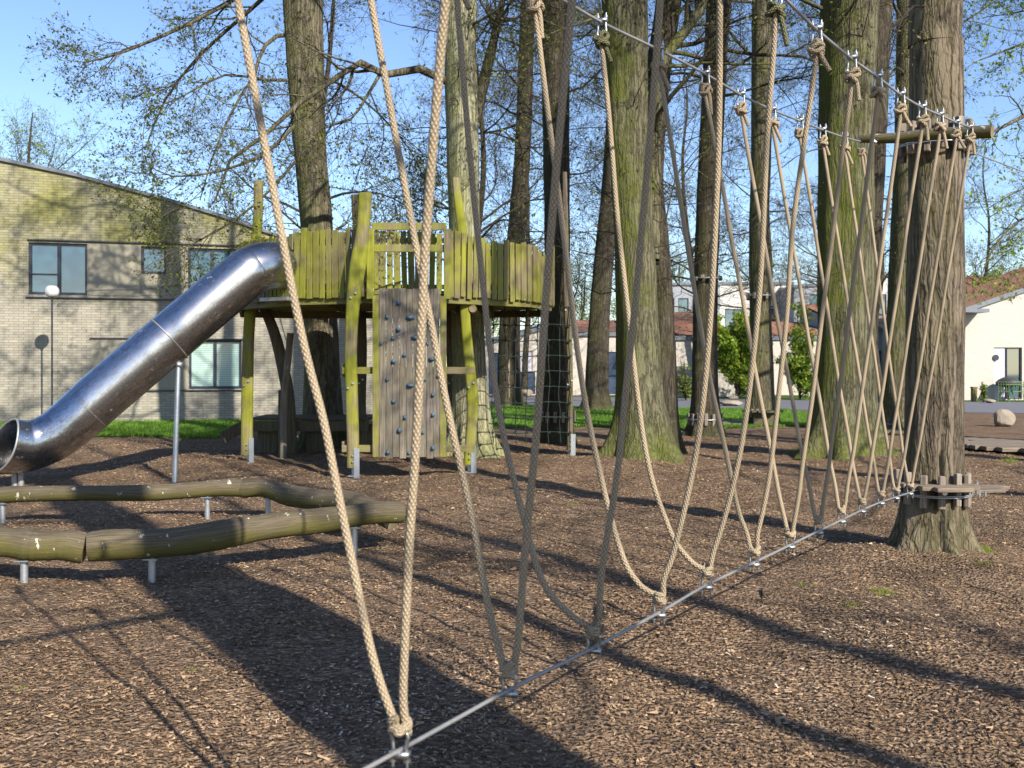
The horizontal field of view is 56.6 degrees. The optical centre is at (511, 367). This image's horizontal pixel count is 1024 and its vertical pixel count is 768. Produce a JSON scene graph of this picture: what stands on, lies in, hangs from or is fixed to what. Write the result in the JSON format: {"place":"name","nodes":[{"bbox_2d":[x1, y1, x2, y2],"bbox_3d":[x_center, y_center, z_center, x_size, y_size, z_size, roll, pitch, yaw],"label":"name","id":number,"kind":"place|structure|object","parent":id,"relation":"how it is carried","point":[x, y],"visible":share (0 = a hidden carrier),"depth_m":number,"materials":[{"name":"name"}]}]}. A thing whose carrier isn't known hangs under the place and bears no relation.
{"place":"outdoors","nodes":[
{"label":"outdoors","id":0,"kind":"place"},
{"bbox_2d":[0,418,277,438],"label":"lawn","id":1,"kind":"structure","parent":0,"point":[169,424],"depth_m":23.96,"materials":[{"name":"green plant"}]},
{"bbox_2d":[45,286,58,405],"bbox_3d":[-11.621,-0.285,24.000,0.340,3.570,0.340,0,0,0],"label":"garden lamp","id":2,"kind":"object","parent":1,"relation":"on","point":[51,292],"visible":0.94,"depth_m":23.98,"materials":[{"name":"white metal"}]},
{"bbox_2d":[0,374,1023,767],"bbox_3d":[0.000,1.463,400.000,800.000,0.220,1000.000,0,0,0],"label":"ground","id":3,"kind":"structure","parent":0,"point":[980,426],"depth_m":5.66,"materials":[{"name":"brown wood"}]},
{"bbox_2d":[0,527,86,582],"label":"balance log","id":4,"kind":"object","parent":3,"relation":"on","point":[23,547],"visible":0.96,"depth_m":6.58,"materials":[{"name":"brown wood"}]},
{"bbox_2d":[0,95,116,176],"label":"background tree","id":5,"kind":"object","parent":3,"relation":"on","point":[29,143],"visible":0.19,"depth_m":43.35,"materials":[{"name":"brown plant"}]},
{"bbox_2d":[0,479,241,523],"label":"balance log","id":6,"kind":"object","parent":3,"relation":"on","point":[207,490],"visible":0.96,"depth_m":9.25,"materials":[{"name":"brown wood"}]},
{"bbox_2d":[0,157,379,421],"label":"brick building","id":7,"kind":"structure","parent":3,"relation":"on","point":[63,232],"depth_m":25.92,"materials":[{"name":"brick"}]},
{"bbox_2d":[29,242,86,294],"bbox_3d":[-12.294,-2.662,25.765,1.455,1.405,0.070,0,0,-14],"label":"window frame","id":8,"kind":"structure","parent":7,"relation":"in","point":[63,266],"depth_m":25.76,"materials":[{"name":"grey glass"}]},
{"bbox_2d":[88,283,194,289],"bbox_3d":[-9.675,-2.317,26.270,3.871,0.432,0.016,0,0,-14],"label":"wall wire","id":9,"kind":"object","parent":7,"relation":"attached to","point":[133,288],"depth_m":26.09,"materials":[{"name":"metal"}]},
{"bbox_2d":[141,246,165,273],"bbox_3d":[-9.935,-2.966,26.359,0.651,0.760,0.070,0,0,-14],"label":"window frame","id":10,"kind":"structure","parent":7,"relation":"in","point":[148,261],"depth_m":26.36,"materials":[{"name":"grey glass"}]},
{"bbox_2d":[188,248,235,288],"bbox_3d":[-8.407,-2.672,26.744,1.341,1.333,0.070,0,0,-14],"label":"window frame","id":11,"kind":"structure","parent":7,"relation":"in","point":[206,255],"depth_m":26.71,"materials":[{"name":"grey glass"}]},
{"bbox_2d":[189,340,240,388],"bbox_3d":[-8.348,-0.084,26.758,1.409,1.376,0.070,0,0,-14],"label":"window frame","id":12,"kind":"structure","parent":7,"relation":"in","point":[215,364],"depth_m":26.76,"materials":[{"name":"glass"}]},
{"bbox_2d":[19,0,448,448],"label":"tree","id":13,"kind":"object","parent":3,"relation":"on","point":[322,335],"visible":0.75,"depth_m":17.33,"materials":[{"name":"brown plant"}]},
{"bbox_2d":[86,501,405,582],"bbox_3d":[-1.916,1.349,7.209,2.436,0.501,0.298,0,0,-32],"label":"balance log","id":14,"kind":"object","parent":3,"relation":"on","point":[151,546],"visible":0.95,"depth_m":6.97,"materials":[{"name":"brown wood"}]},
{"bbox_2d":[164,0,391,232],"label":"background tree","id":15,"kind":"object","parent":3,"relation":"on","point":[327,73],"visible":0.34,"depth_m":29.99,"materials":[{"name":"brown plant"}]},
{"bbox_2d":[278,390,280,456],"bbox_3d":[-3.928,0.966,16.100,0.085,1.169,0.076,0,0,0],"label":"wooden post","id":16,"kind":"object","parent":3,"relation":"on","point":[279,395],"visible":0.42,"depth_m":16.06,"materials":[{"name":"brown wood"}]},
{"bbox_2d":[280,333,293,458],"bbox_3d":[-3.770,0.484,15.900,0.242,2.134,0.117,0,0,0],"label":"wooden post","id":17,"kind":"object","parent":3,"relation":"on","point":[284,394],"visible":0.89,"depth_m":15.85,"materials":[{"name":"brown wood"}]},
{"bbox_2d":[220,414,372,452],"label":"deck","id":18,"kind":"structure","parent":3,"relation":"on","point":[267,436],"depth_m":16.65,"materials":[{"name":"brown wood"}]},
{"bbox_2d":[239,478,398,533],"bbox_3d":[-1.827,1.353,8.870,2.249,0.495,0.302,0,0,40],"label":"balance log","id":19,"kind":"object","parent":3,"relation":"on","point":[268,490],"visible":0.61,"depth_m":9.02,"materials":[{"name":"brown wood"}]},
{"bbox_2d":[187,0,586,458],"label":"tree","id":20,"kind":"object","parent":3,"relation":"on","point":[457,166],"visible":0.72,"depth_m":15.52,"materials":[{"name":"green plant"}]},
{"bbox_2d":[236,172,574,477],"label":"play tower","id":21,"kind":"structure","parent":3,"relation":"on","point":[332,275],"depth_m":13.32,"materials":[{"name":"green wood"}]},
{"bbox_2d":[0,228,300,485],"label":"tube slide","id":22,"kind":"object","parent":21,"relation":"attached to","point":[112,386],"visible":0.92,"depth_m":12.41,"materials":[{"name":"metal"}]},
{"bbox_2d":[508,310,510,397],"bbox_3d":[-0.049,-0.332,16.800,0.060,1.725,0.034,0,0,0],"label":"hanging rope","id":23,"kind":"object","parent":21,"relation":"hanging from","point":[509,357],"visible":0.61,"depth_m":16.79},
{"bbox_2d":[491,306,571,442],"bbox_3d":[0.325,0.110,15.131,1.679,2.247,0.072,0,0,-40],"label":"climbing net","id":24,"kind":"object","parent":21,"relation":"hanging from","point":[526,371],"visible":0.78,"depth_m":15.06,"materials":[{"name":"black fabric"}]},
{"bbox_2d":[484,318,499,338],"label":"background tree","id":25,"kind":"object","parent":3,"relation":"on","point":[495,319],"visible":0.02,"depth_m":80.74,"materials":[{"name":"brown plant"}]},
{"bbox_2d":[485,325,539,394],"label":"white house","id":26,"kind":"structure","parent":3,"relation":"on","point":[532,365],"depth_m":51.50,"materials":[{"name":"paint"}]},
{"bbox_2d":[489,353,497,393],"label":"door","id":27,"kind":"structure","parent":26,"relation":"in","point":[496,357],"depth_m":51.56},
{"bbox_2d":[521,372,534,393],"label":"garage door","id":28,"kind":"structure","parent":26,"relation":"in","point":[531,375],"depth_m":51.56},
{"bbox_2d":[479,49,605,389],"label":"background tree","id":29,"kind":"object","parent":3,"relation":"on","point":[524,379],"visible":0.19,"depth_m":50.18,"materials":[{"name":"brown plant"}]},
{"bbox_2d":[423,0,669,444],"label":"tree","id":30,"kind":"object","parent":3,"relation":"on","point":[553,333],"visible":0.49,"depth_m":18.75,"materials":[{"name":"brown plant"}]},
{"bbox_2d":[541,411,575,422],"bbox_3d":[0.890,0.984,19.000,0.782,0.247,0.782,0,0,0],"label":"peg collar","id":31,"kind":"object","parent":30,"relation":"attached to","point":[562,419],"visible":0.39,"depth_m":18.67,"materials":[{"name":"brown wood"}]},
{"bbox_2d":[478,0,681,329],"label":"background tree","id":32,"kind":"object","parent":3,"relation":"on","point":[576,279],"visible":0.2,"depth_m":41.01,"materials":[{"name":"brown plant"}]},
{"bbox_2d":[570,258,615,320],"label":"background tree","id":33,"kind":"object","parent":3,"relation":"on","point":[583,306],"visible":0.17,"depth_m":85.05,"materials":[{"name":"brown plant"}]},
{"bbox_2d":[572,320,615,394],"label":"white house","id":34,"kind":"structure","parent":3,"relation":"on","point":[583,334],"depth_m":51.50,"materials":[{"name":"paint"}]},
{"bbox_2d":[609,352,615,393],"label":"door","id":35,"kind":"structure","parent":34,"relation":"in","point":[612,355],"depth_m":51.56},
{"bbox_2d":[457,0,799,463],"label":"tree","id":36,"kind":"object","parent":3,"relation":"on","point":[627,72],"visible":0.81,"depth_m":14.73,"materials":[{"name":"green plant"}]},
{"bbox_2d":[510,0,746,301],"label":"background tree","id":37,"kind":"object","parent":3,"relation":"on","point":[681,174],"visible":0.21,"depth_m":41.09,"materials":[{"name":"brown plant"}]},
{"bbox_2d":[670,245,689,281],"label":"background tree","id":38,"kind":"object","parent":3,"relation":"on","point":[685,272],"visible":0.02,"depth_m":90.92,"materials":[{"name":"brown plant"}]},
{"bbox_2d":[677,359,691,399],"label":"bush","id":39,"kind":"object","parent":3,"relation":"on","point":[685,387],"visible":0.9,"depth_m":42.91,"materials":[{"name":"green plant"}]},
{"bbox_2d":[588,0,811,454],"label":"tree","id":40,"kind":"object","parent":3,"relation":"on","point":[671,14],"visible":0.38,"depth_m":15.99,"materials":[{"name":"brown plant"}]},
{"bbox_2d":[399,259,1020,365],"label":"wood","id":41,"kind":"object","parent":3,"relation":"on","point":[613,308],"visible":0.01,"depth_m":116.90,"materials":[{"name":"brown plant"}]},
{"bbox_2d":[534,0,908,436],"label":"tree","id":42,"kind":"object","parent":3,"relation":"on","point":[706,166],"visible":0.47,"depth_m":20.79,"materials":[{"name":"brown plant"}]},
{"bbox_2d":[687,413,722,425],"bbox_3d":[4.266,1.141,21.000,0.801,0.290,0.801,0,0,0],"label":"peg collar","id":43,"kind":"object","parent":42,"relation":"attached to","point":[690,416],"visible":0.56,"depth_m":20.77,"materials":[{"name":"brown wood"}]},
{"bbox_2d":[689,275,722,281],"bbox_3d":[4.288,-1.962,21.000,0.735,0.121,0.735,0,0,0],"label":"peg collar","id":44,"kind":"object","parent":42,"relation":"attached to","point":[717,277],"visible":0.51,"depth_m":20.71,"materials":[{"name":"brown wood"}]},
{"bbox_2d":[709,718,745,722],"bbox_3d":[0.926,1.519,4.085,0.157,0.010,0.015,0,0,10],"label":"twig","id":45,"kind":"object","parent":3,"relation":"on","point":[711,719],"visible":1,"depth_m":4.08,"materials":[{"name":"brown wood"}]},
{"bbox_2d":[723,420,752,424],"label":"round deck","id":46,"kind":"structure","parent":3,"relation":"on","point":[732,422],"depth_m":25.01,"materials":[{"name":"brown wood"}]},
{"bbox_2d":[708,0,970,460],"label":"tree","id":47,"kind":"object","parent":3,"relation":"on","point":[851,26],"visible":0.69,"depth_m":15.02,"materials":[{"name":"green plant"}]},
{"bbox_2d":[729,0,977,397],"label":"tree","id":48,"kind":"object","parent":3,"relation":"on","point":[884,28],"visible":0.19,"depth_m":18.25,"materials":[{"name":"brown plant"}]},
{"bbox_2d":[772,0,990,402],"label":"background tree","id":49,"kind":"object","parent":3,"relation":"on","point":[882,281],"visible":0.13,"depth_m":40.89,"materials":[{"name":"brown plant"}]},
{"bbox_2d":[862,584,905,598],"bbox_3d":[2.436,1.473,6.296,0.189,0.072,0.293,0,0,-22],"label":"weed tuft","id":50,"kind":"object","parent":3,"relation":"on","point":[879,589],"visible":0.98,"depth_m":6.26,"materials":[{"name":"green plant"}]},
{"bbox_2d":[886,428,903,434],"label":"round deck","id":51,"kind":"structure","parent":3,"relation":"on","point":[895,433],"depth_m":21.25,"materials":[{"name":"brown wood"}]},
{"bbox_2d":[793,0,1022,427],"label":"tree","id":52,"kind":"object","parent":3,"relation":"on","point":[899,194],"visible":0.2,"depth_m":22.29,"materials":[{"name":"brown plant"}]},
{"bbox_2d":[886,418,903,427],"bbox_3d":[9.142,1.331,22.500,0.821,0.308,0.821,0,0,0],"label":"peg collar","id":53,"kind":"object","parent":52,"relation":"attached to","point":[888,424],"visible":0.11,"depth_m":22.28,"materials":[{"name":"brown wood"}]},
{"bbox_2d":[876,0,984,554],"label":"tree","id":54,"kind":"object","parent":3,"relation":"on","point":[936,55],"visible":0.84,"depth_m":7.51,"materials":[{"name":"brown plant"}]},
{"bbox_2d":[860,125,993,143],"bbox_3d":[3.178,-1.776,7.308,0.955,0.161,0.128,0,0,36],"label":"crossbar log","id":55,"kind":"object","parent":54,"relation":"attached to","point":[983,131],"visible":0.73,"depth_m":7.29,"materials":[{"name":"brown wood"}]},
{"bbox_2d":[233,0,975,767],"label":"rope bridge","id":56,"kind":"structure","parent":55,"relation":"attached to","point":[401,726],"depth_m":3.65,"materials":[{"name":"fabric"}]},
{"bbox_2d":[891,467,972,509],"bbox_3d":[3.400,0.968,7.700,0.610,0.295,0.610,0,0,0],"label":"peg collar","id":57,"kind":"object","parent":54,"relation":"attached to","point":[957,498],"visible":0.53,"depth_m":7.46,"materials":[{"name":"brown wood"}]},
{"bbox_2d":[896,114,976,163],"bbox_3d":[3.429,-1.832,7.700,0.612,0.291,0.612,0,0,0],"label":"peg collar","id":58,"kind":"object","parent":54,"relation":"attached to","point":[902,153],"visible":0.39,"depth_m":7.54,"materials":[{"name":"brown wood"}]},
{"bbox_2d":[976,153,1023,171],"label":"steel cable","id":59,"kind":"object","parent":58,"relation":"attached to","point":[999,162],"visible":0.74,"depth_m":8.34,"materials":[{"name":"silver metal"}]},
{"bbox_2d":[894,481,979,495],"bbox_3d":[3.380,0.950,7.440,0.610,0.100,0.420,0,0,0],"label":"board","id":60,"kind":"object","parent":54,"relation":"attached to","point":[946,489],"visible":0.87,"depth_m":7.33,"materials":[{"name":"brown wood"}]},
{"bbox_2d":[973,485,1009,496],"bbox_3d":[4.029,1.048,8.144,0.326,0.104,1.131,0,0,34],"label":"step board","id":61,"kind":"object","parent":54,"relation":"attached to","point":[984,489],"visible":0.6,"depth_m":8.22,"materials":[{"name":"brown wood"}]},
{"bbox_2d":[965,437,1011,440],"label":"round deck","id":62,"kind":"structure","parent":3,"relation":"on","point":[970,438],"depth_m":19.16,"materials":[{"name":"brown wood"}]},
{"bbox_2d":[980,544,1001,554],"bbox_3d":[3.786,1.446,7.632,0.258,0.084,0.253,0,0,0],"label":"weed tuft","id":63,"kind":"object","parent":3,"relation":"on","point":[986,549],"visible":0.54,"depth_m":7.61,"materials":[{"name":"green plant"}]},
{"bbox_2d":[962,0,1023,304],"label":"tree","id":64,"kind":"object","parent":3,"relation":"on","point":[998,129],"visible":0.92,"depth_m":16.73,"materials":[{"name":"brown plant"}]},
{"bbox_2d":[965,440,1023,453],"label":"round deck","id":65,"kind":"structure","parent":3,"relation":"on","point":[1009,446],"depth_m":16.88,"materials":[{"name":"brown wood"}]},
{"bbox_2d":[970,586,1019,602],"bbox_3d":[3.236,1.511,6.346,0.043,0.014,0.440,0,0,-16],"label":"twig","id":66,"kind":"object","parent":3,"relation":"on","point":[993,591],"visible":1,"depth_m":6.40,"materials":[{"name":"brown wood"}]},
{"bbox_2d":[994,409,1015,426],"bbox_3d":[12.526,1.295,24.168,0.512,0.474,0.372,0,0,0],"label":"boulder","id":67,"kind":"object","parent":3,"relation":"on","point":[1004,418],"visible":0.89,"depth_m":24.02,"materials":[{"name":"beige stone"}]},
{"bbox_2d":[0,0,1023,366],"label":"sky","id":68,"kind":"structure","parent":0,"point":[125,21],"materials":[{"name":"blue"}]},
{"bbox_2d":[446,406,807,428],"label":"lawn","id":69,"kind":"structure","parent":0,"point":[613,411],"depth_m":29.45,"materials":[{"name":"green plant"}]},
{"bbox_2d":[332,0,609,364],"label":"background tree","id":70,"kind":"object","parent":69,"relation":"on","point":[482,182],"visible":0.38,"depth_m":33.30,"materials":[{"name":"brown plant"}]},
{"bbox_2d":[401,0,603,405],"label":"tree","id":71,"kind":"object","parent":69,"relation":"on","point":[519,185],"visible":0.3,"depth_m":36.69,"materials":[{"name":"brown plant"}]},
{"bbox_2d":[503,0,749,409],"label":"tree","id":72,"kind":"object","parent":69,"relation":"on","point":[597,375],"visible":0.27,"depth_m":33.68,"materials":[{"name":"brown plant"}]},
{"bbox_2d":[677,0,819,425],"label":"tree","id":73,"kind":"object","parent":69,"relation":"on","point":[764,362],"visible":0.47,"depth_m":24.57,"materials":[{"name":"brown plant"}]},
{"bbox_2d":[746,292,771,299],"bbox_3d":[6.487,-1.858,24.800,0.756,0.208,0.756,0,0,0],"label":"peg collar","id":74,"kind":"object","parent":73,"relation":"attached to","point":[749,295],"visible":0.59,"depth_m":24.54,"materials":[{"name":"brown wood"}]},
{"bbox_2d":[742,410,782,424],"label":"round deck","id":75,"kind":"structure","parent":69,"relation":"on","point":[757,417],"depth_m":24.31,"materials":[{"name":"brown wood"}]},
{"bbox_2d":[672,282,721,321],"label":"grey block","id":76,"kind":"structure","parent":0,"point":[688,300],"depth_m":74.00,"materials":[{"name":"paint"}]},
{"bbox_2d":[678,298,687,311],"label":"window frame","id":77,"kind":"structure","parent":76,"relation":"in","point":[683,303],"depth_m":74.12,"materials":[{"name":"white glass"}]},
{"bbox_2d":[399,397,1023,412],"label":"road","id":78,"kind":"structure","parent":0,"point":[986,407],"depth_m":37.25,"materials":[{"name":"grey asphalt"}]},
{"bbox_2d":[522,390,532,396],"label":"boulder","id":79,"kind":"object","parent":78,"relation":"on","point":[529,392],"visible":0.69,"depth_m":47.84,"materials":[{"name":"beige stone"}]},
{"bbox_2d":[720,400,742,405],"bbox_3d":[8.535,1.378,37.039,0.904,0.236,0.730,0,0,0],"label":"boulder","id":80,"kind":"object","parent":78,"relation":"on","point":[730,402],"visible":1,"depth_m":36.81,"materials":[{"name":"beige stone"}]},
{"bbox_2d":[720,282,792,328],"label":"white block","id":81,"kind":"structure","parent":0,"point":[726,312],"depth_m":78.00,"materials":[{"name":"paint"}]},
{"bbox_2d":[725,309,741,328],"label":"window frame","id":82,"kind":"structure","parent":81,"relation":"in","point":[727,311],"depth_m":78.11,"materials":[{"name":"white glass"}]},
{"bbox_2d":[778,283,816,321],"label":"grey block","id":83,"kind":"structure","parent":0,"point":[791,315],"depth_m":74.11,"materials":[{"name":"metal"}]},
{"bbox_2d":[809,295,816,303],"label":"window frame","id":84,"kind":"structure","parent":83,"relation":"in","point":[811,296],"depth_m":74.12,"materials":[{"name":"white glass"}]},
{"bbox_2d":[610,391,1023,401],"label":"lawn","id":85,"kind":"structure","parent":0,"point":[796,397],"depth_m":45.78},
{"bbox_2d":[581,46,815,350],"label":"background tree","id":86,"kind":"object","parent":85,"relation":"on","point":[693,206],"visible":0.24,"depth_m":46.86,"materials":[{"name":"brown plant"}]},
{"bbox_2d":[674,312,735,396],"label":"white house","id":87,"kind":"structure","parent":85,"relation":"on","point":[726,389],"depth_m":48.50,"materials":[{"name":"white plaster"},{"name":"red roof tile"},{"name":"glass"}]},
{"bbox_2d":[728,395,738,399],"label":"boulder","id":88,"kind":"object","parent":85,"relation":"on","point":[731,397],"visible":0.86,"depth_m":43.84,"materials":[{"name":"beige stone"}]},
{"bbox_2d":[672,12,816,328],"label":"background tree","id":89,"kind":"object","parent":85,"relation":"on","point":[770,245],"visible":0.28,"depth_m":51.94,"materials":[{"name":"brown plant"}]},
{"bbox_2d":[717,310,773,398],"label":"bush","id":90,"kind":"object","parent":85,"relation":"on","point":[733,351],"visible":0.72,"depth_m":44.79,"materials":[{"name":"green plant"}]},
{"bbox_2d":[729,322,817,394],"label":"white house","id":91,"kind":"structure","parent":85,"relation":"on","point":[777,350],"depth_m":51.50,"materials":[{"name":"paint"}]},
{"bbox_2d":[773,301,816,399],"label":"bush","id":92,"kind":"object","parent":85,"relation":"on","point":[801,375],"visible":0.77,"depth_m":43.49,"materials":[{"name":"green plant"}]},
{"bbox_2d":[746,6,895,304],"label":"background tree","id":93,"kind":"object","parent":85,"relation":"on","point":[802,261],"visible":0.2,"depth_m":45.59,"materials":[{"name":"brown plant"}]},
{"bbox_2d":[970,387,977,401],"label":"short post","id":94,"kind":"object","parent":85,"relation":"on","point":[973,394],"visible":0.92,"depth_m":41.40,"materials":[{"name":"green wood"}]},
{"bbox_2d":[966,275,989,285],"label":"white house","id":95,"kind":"structure","parent":85,"relation":"on","point":[969,281],"depth_m":62.43,"materials":[{"name":"tile"}]},
{"bbox_2d":[978,382,988,401],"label":"shrub","id":96,"kind":"object","parent":85,"relation":"on","point":[983,396],"visible":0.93,"depth_m":40.94,"materials":[{"name":"green plant"}]},
{"bbox_2d":[983,399,995,402],"bbox_3d":[20.092,1.411,40.006,0.507,0.199,0.469,0,0,0],"label":"boulder","id":97,"kind":"object","parent":85,"relation":"on","point":[989,400],"visible":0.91,"depth_m":39.84,"materials":[{"name":"beige stone"}]},
{"bbox_2d":[964,139,1023,286],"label":"background tree","id":98,"kind":"object","parent":85,"relation":"on","point":[1000,258],"visible":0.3,"depth_m":54.58,"materials":[{"name":"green plant"}]},
{"bbox_2d":[997,382,1010,401],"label":"garden chair","id":99,"kind":"object","parent":85,"relation":"on","point":[1003,391],"visible":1,"depth_m":41.61,"materials":[{"name":"green metal"}]},
{"bbox_2d":[995,376,1020,400],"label":"garden table","id":100,"kind":"object","parent":85,"relation":"on","point":[1010,380],"visible":0.84,"depth_m":42.65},
{"bbox_2d":[999,384,1022,400],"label":"garden table","id":101,"kind":"object","parent":85,"relation":"on","point":[1006,384],"visible":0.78,"depth_m":42.31,"materials":[{"name":"green metal"}]},
{"bbox_2d":[1008,382,1023,401],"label":"garden chair","id":102,"kind":"object","parent":85,"relation":"on","point":[1013,391],"visible":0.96,"depth_m":41.58,"materials":[{"name":"green metal"}]},
{"bbox_2d":[797,304,882,365],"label":"shaded house","id":103,"kind":"structure","parent":0,"point":[815,322],"depth_m":57.17,"materials":[{"name":"metal"}]},
{"bbox_2d":[879,273,887,314],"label":"white block","id":104,"kind":"structure","parent":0,"point":[884,290],"depth_m":74.03,"materials":[{"name":"metal"}]},
{"bbox_2d":[879,294,885,314],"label":"window frame","id":105,"kind":"structure","parent":104,"relation":"in","point":[884,299],"depth_m":74.12,"materials":[{"name":"white glass"}]},
{"bbox_2d":[878,267,1023,399],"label":"white house","id":106,"kind":"structure","parent":0,"point":[994,340],"depth_m":43.50,"materials":[{"name":"white plaster"},{"name":"clay roof tiles"},{"name":"glass"}]},
{"bbox_2d":[994,347,1005,398],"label":"door","id":107,"kind":"structure","parent":106,"relation":"in","point":[999,365],"depth_m":43.57,"materials":[{"name":"white paint"}]},
{"bbox_2d":[1006,347,1020,398],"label":"window frame","id":108,"kind":"structure","parent":106,"relation":"in","point":[1013,354],"depth_m":43.61,"materials":[{"name":"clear glass"}]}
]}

